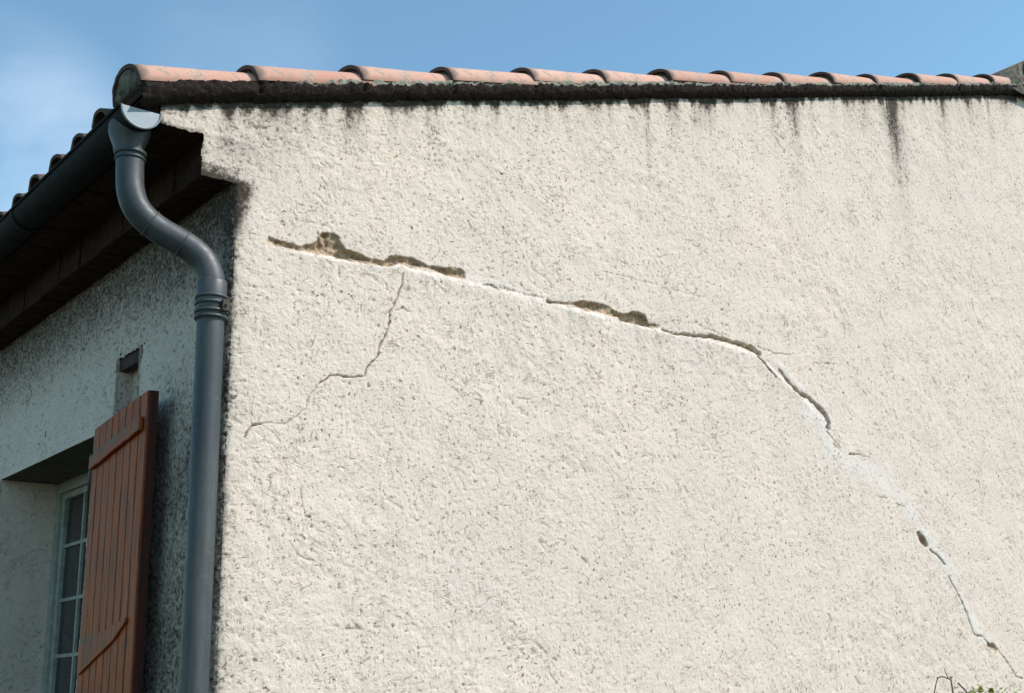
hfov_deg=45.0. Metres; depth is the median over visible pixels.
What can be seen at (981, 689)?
shrub
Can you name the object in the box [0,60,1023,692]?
house
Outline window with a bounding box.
[0,431,93,692]
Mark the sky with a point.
(61, 60)
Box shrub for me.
[934,668,1017,692]
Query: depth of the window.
5.25 m
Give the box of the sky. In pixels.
[0,0,1023,210]

